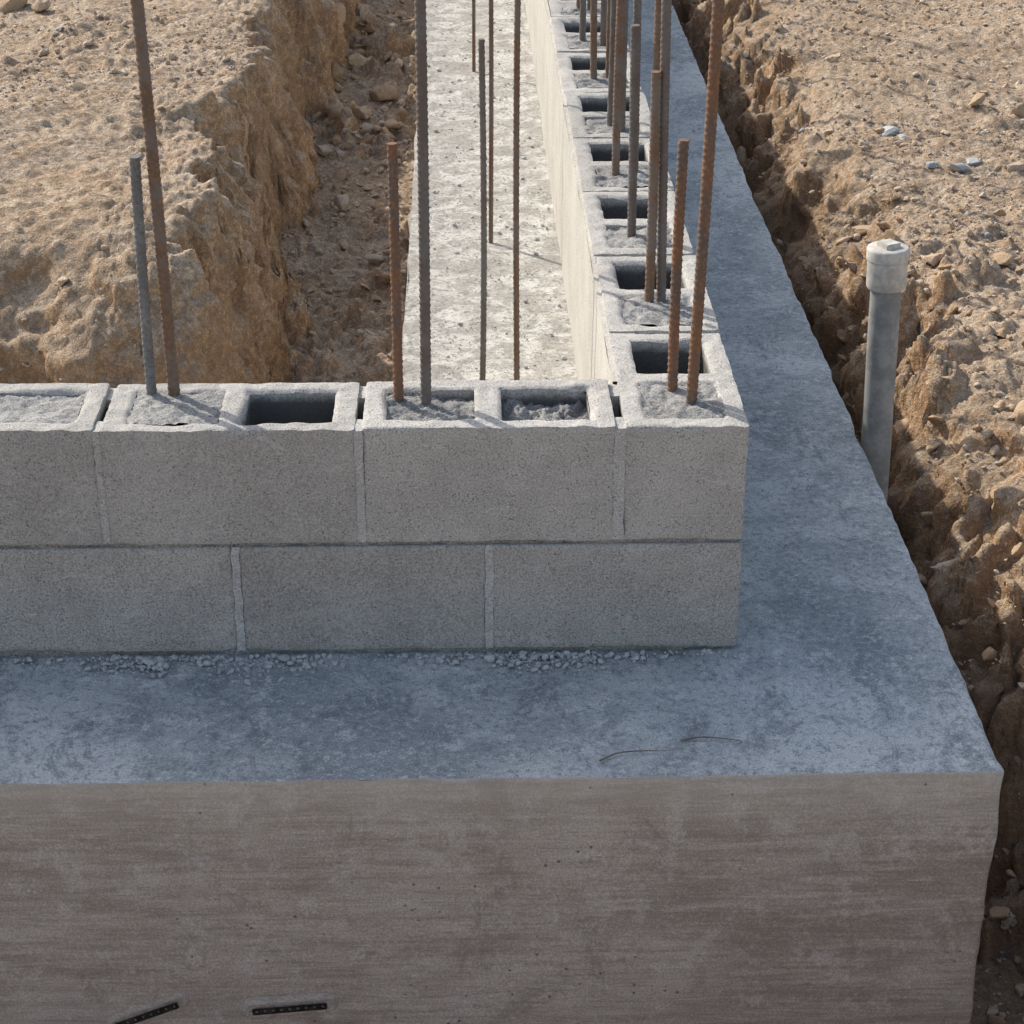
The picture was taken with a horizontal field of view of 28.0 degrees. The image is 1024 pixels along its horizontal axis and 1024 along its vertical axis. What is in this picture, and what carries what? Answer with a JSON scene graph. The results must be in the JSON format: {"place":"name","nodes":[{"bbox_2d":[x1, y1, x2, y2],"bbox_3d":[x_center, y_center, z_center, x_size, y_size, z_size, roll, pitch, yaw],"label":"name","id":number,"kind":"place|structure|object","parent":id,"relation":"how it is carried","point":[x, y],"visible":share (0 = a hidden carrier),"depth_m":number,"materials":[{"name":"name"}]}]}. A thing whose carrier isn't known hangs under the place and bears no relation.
{"place":"outdoors","nodes":[
{"label":"outdoors","id":0,"kind":"place"},
{"bbox_2d":[0,539,741,651],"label":"concrete block course","id":1,"kind":"object","parent":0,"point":[295,597],"visible":0.43,"depth_m":3.27,"materials":[{"name":"grey concrete"}]},
{"bbox_2d":[0,0,748,544],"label":"blocks top course","id":2,"kind":"object","parent":1,"relation":"on","point":[266,464],"visible":0.75,"depth_m":3.20,"materials":[{"name":"grey concrete"}]},
{"bbox_2d":[0,3,725,428],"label":"concrete grout","id":3,"kind":"object","parent":2,"relation":"in","point":[660,401],"visible":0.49,"depth_m":3.27,"materials":[{"name":"grey concrete"}]},
{"bbox_2d":[129,155,159,425],"bbox_3d":[-0.572,-0.319,3.209,0.021,0.485,0.020,-1,26,-1],"label":"rebar","id":4,"kind":"object","parent":3,"relation":"in","point":[141,264],"visible":0.84,"depth_m":3.18,"materials":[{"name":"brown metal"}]},
{"bbox_2d":[130,0,182,425],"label":"rebar","id":5,"kind":"object","parent":3,"relation":"in","point":[152,152],"visible":0.83,"depth_m":3.12,"materials":[{"name":"brown metal"}]},
{"bbox_2d":[386,142,403,402],"bbox_3d":[-0.180,-0.326,3.200,0.018,0.507,0.020,-1,26,-1],"label":"rebar","id":6,"kind":"object","parent":3,"relation":"attached to","point":[394,232],"visible":0.87,"depth_m":3.17,"materials":[{"name":"metal"}]},
{"bbox_2d":[414,0,431,405],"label":"rebar","id":7,"kind":"object","parent":3,"relation":"attached to","point":[423,177],"visible":0.88,"depth_m":3.12,"materials":[{"name":"metal"}]},
{"bbox_2d":[576,0,579,8],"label":"rebar","id":8,"kind":"object","parent":3,"relation":"attached to","point":[577,3],"visible":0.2,"depth_m":5.77,"materials":[{"name":"grey metal"}]},
{"bbox_2d":[579,0,585,41],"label":"rebar","id":9,"kind":"object","parent":3,"relation":"attached to","point":[582,30],"visible":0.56,"depth_m":5.40,"materials":[{"name":"grey metal"}]},
{"bbox_2d":[587,0,590,9],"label":"rebar","id":10,"kind":"object","parent":3,"relation":"attached to","point":[588,5],"visible":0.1,"depth_m":5.76,"materials":[{"name":"metal"}]},
{"bbox_2d":[590,0,597,78],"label":"rebar","id":11,"kind":"object","parent":3,"relation":"attached to","point":[593,40],"visible":0.72,"depth_m":5.02,"materials":[{"name":"brown metal"}]},
{"bbox_2d":[600,0,606,45],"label":"rebar","id":12,"kind":"object","parent":3,"relation":"attached to","point":[603,23],"visible":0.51,"depth_m":5.36,"materials":[{"name":"grey metal"}]},
{"bbox_2d":[605,0,610,87],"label":"rebar","id":13,"kind":"object","parent":3,"relation":"attached to","point":[607,52],"visible":0.39,"depth_m":5.03,"materials":[{"name":"brown metal"}]},
{"bbox_2d":[607,0,616,125],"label":"rebar","id":14,"kind":"object","parent":3,"relation":"attached to","point":[613,5],"visible":0.51,"depth_m":4.62,"materials":[{"name":"grey metal"}]},
{"bbox_2d":[611,0,624,175],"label":"rebar","id":15,"kind":"object","parent":3,"relation":"attached to","point":[618,62],"visible":0.82,"depth_m":4.26,"materials":[{"name":"metal"}]},
{"bbox_2d":[620,0,628,131],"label":"rebar","id":16,"kind":"object","parent":3,"relation":"attached to","point":[623,89],"visible":0.45,"depth_m":4.59,"materials":[{"name":"metal"}]},
{"bbox_2d":[627,24,639,237],"bbox_3d":[0.230,-0.676,3.920,0.023,0.504,0.021,-1,26,-1],"label":"rebar","id":17,"kind":"object","parent":3,"relation":"attached to","point":[633,123],"visible":0.81,"depth_m":3.89,"materials":[{"name":"metal"}]},
{"bbox_2d":[633,0,641,187],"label":"rebar","id":18,"kind":"object","parent":3,"relation":"attached to","point":[637,14],"visible":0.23,"depth_m":4.23,"materials":[{"name":"brown metal"}]},
{"bbox_2d":[643,70,661,326],"bbox_3d":[0.244,-0.516,3.589,0.019,0.509,0.021,-1,26,-1],"label":"rebar","id":19,"kind":"object","parent":3,"relation":"attached to","point":[655,95],"visible":0.85,"depth_m":3.56,"materials":[{"name":"brown metal"}]},
{"bbox_2d":[653,0,661,232],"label":"rebar","id":20,"kind":"object","parent":3,"relation":"attached to","point":[657,38],"visible":0.15,"depth_m":3.78,"materials":[{"name":"brown metal"}]},
{"bbox_2d":[656,0,671,326],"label":"rebar","id":21,"kind":"object","parent":3,"relation":"in","point":[665,27],"visible":0.91,"depth_m":3.54,"materials":[{"name":"brown metal"}]},
{"bbox_2d":[667,138,689,391],"bbox_3d":[0.258,-0.337,3.228,0.022,0.504,0.028,-1,26,-1],"label":"rebar","id":22,"kind":"object","parent":3,"relation":"attached to","point":[677,249],"visible":0.81,"depth_m":3.20,"materials":[{"name":"brown metal"}]},
{"bbox_2d":[685,0,724,404],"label":"rebar","id":23,"kind":"object","parent":3,"relation":"attached to","point":[715,54],"visible":0.85,"depth_m":3.09,"materials":[{"name":"brown metal"}]},
{"bbox_2d":[91,6,718,650],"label":"mortar joints","id":24,"kind":"object","parent":1,"relation":"on","point":[617,490],"visible":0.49,"depth_m":3.22,"materials":[{"name":"grey concrete"}]},
{"bbox_2d":[525,0,616,383],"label":"parge coat","id":25,"kind":"object","parent":1,"relation":"attached to","point":[587,316],"visible":0.88,"depth_m":4.63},
{"bbox_2d":[0,0,1023,1023],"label":"ground","id":26,"kind":"structure","parent":0,"point":[240,162],"depth_m":4.93,"materials":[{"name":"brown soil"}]},
{"bbox_2d":[0,0,414,355],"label":"trench rocks","id":27,"kind":"object","parent":26,"relation":"on","point":[388,90],"visible":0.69,"depth_m":6.38,"materials":[{"name":"brown stone"}]},
{"bbox_2d":[0,0,1003,1023],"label":"concrete footing","id":28,"kind":"object","parent":26,"relation":"on","point":[216,861],"visible":0.62,"depth_m":3.15,"materials":[{"name":"grey concrete"}]},
{"bbox_2d":[106,992,189,1023],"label":"form tie strap","id":29,"kind":"object","parent":28,"relation":"attached to","point":[158,1009],"visible":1,"depth_m":3.17,"materials":[{"name":"black metal"}]},
{"bbox_2d":[241,992,339,1018],"bbox_3d":[-0.343,0.764,3.178,0.155,0.055,0.010,-1,26,-1],"label":"form tie strap","id":30,"kind":"object","parent":28,"relation":"attached to","point":[260,1007],"visible":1,"depth_m":3.17,"materials":[{"name":"black metal"}]},
{"bbox_2d":[0,538,736,656],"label":"bed joints","id":31,"kind":"object","parent":28,"relation":"on","point":[16,653],"visible":0.13,"depth_m":3.32,"materials":[{"name":"grey concrete"}]},
{"bbox_2d":[472,0,475,71],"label":"rebar","id":32,"kind":"object","parent":28,"relation":"on","point":[473,37],"visible":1,"depth_m":6.68,"materials":[{"name":"metal"}]},
{"bbox_2d":[478,38,486,379],"bbox_3d":[-0.056,-0.485,3.878,0.020,0.816,0.017,-1,26,-1],"label":"rebar","id":33,"kind":"object","parent":28,"relation":"on","point":[483,155],"visible":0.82,"depth_m":3.83,"materials":[{"name":"grey metal"}]},
{"bbox_2d":[488,0,493,243],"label":"rebar","id":34,"kind":"object","parent":28,"relation":"on","point":[491,100],"visible":1,"depth_m":5.02,"materials":[{"name":"metal"}]},
{"bbox_2d":[0,0,982,773],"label":"mortar crumbs","id":35,"kind":"object","parent":28,"relation":"on","point":[162,664],"visible":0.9,"depth_m":3.30,"materials":[{"name":"grey concrete"}]},
{"bbox_2d":[513,0,520,379],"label":"rebar","id":36,"kind":"object","parent":28,"relation":"on","point":[516,139],"visible":0.83,"depth_m":3.83,"materials":[{"name":"brown metal"}]},
{"bbox_2d":[599,748,678,760],"bbox_3d":[0.188,0.357,3.057,0.125,0.004,0.014,-7,27,-14],"label":"twig","id":37,"kind":"object","parent":28,"relation":"on","point":[608,756],"visible":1,"depth_m":3.06,"materials":[{"name":"brown wood"}]},
{"bbox_2d":[681,736,741,745],"bbox_3d":[0.299,0.343,3.086,0.092,0.004,0.019,5,27,9],"label":"twig","id":38,"kind":"object","parent":28,"relation":"on","point":[707,737],"visible":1,"depth_m":3.09,"materials":[{"name":"brown wood"}]},
{"bbox_2d":[861,239,909,502],"bbox_3d":[0.724,-0.109,4.127,0.093,0.907,0.082,-1,26,-1],"label":"pvc pipe","id":39,"kind":"object","parent":26,"relation":"on","point":[887,268],"visible":0.73,"depth_m":4.00,"materials":[{"name":"white plastic"}]}
]}

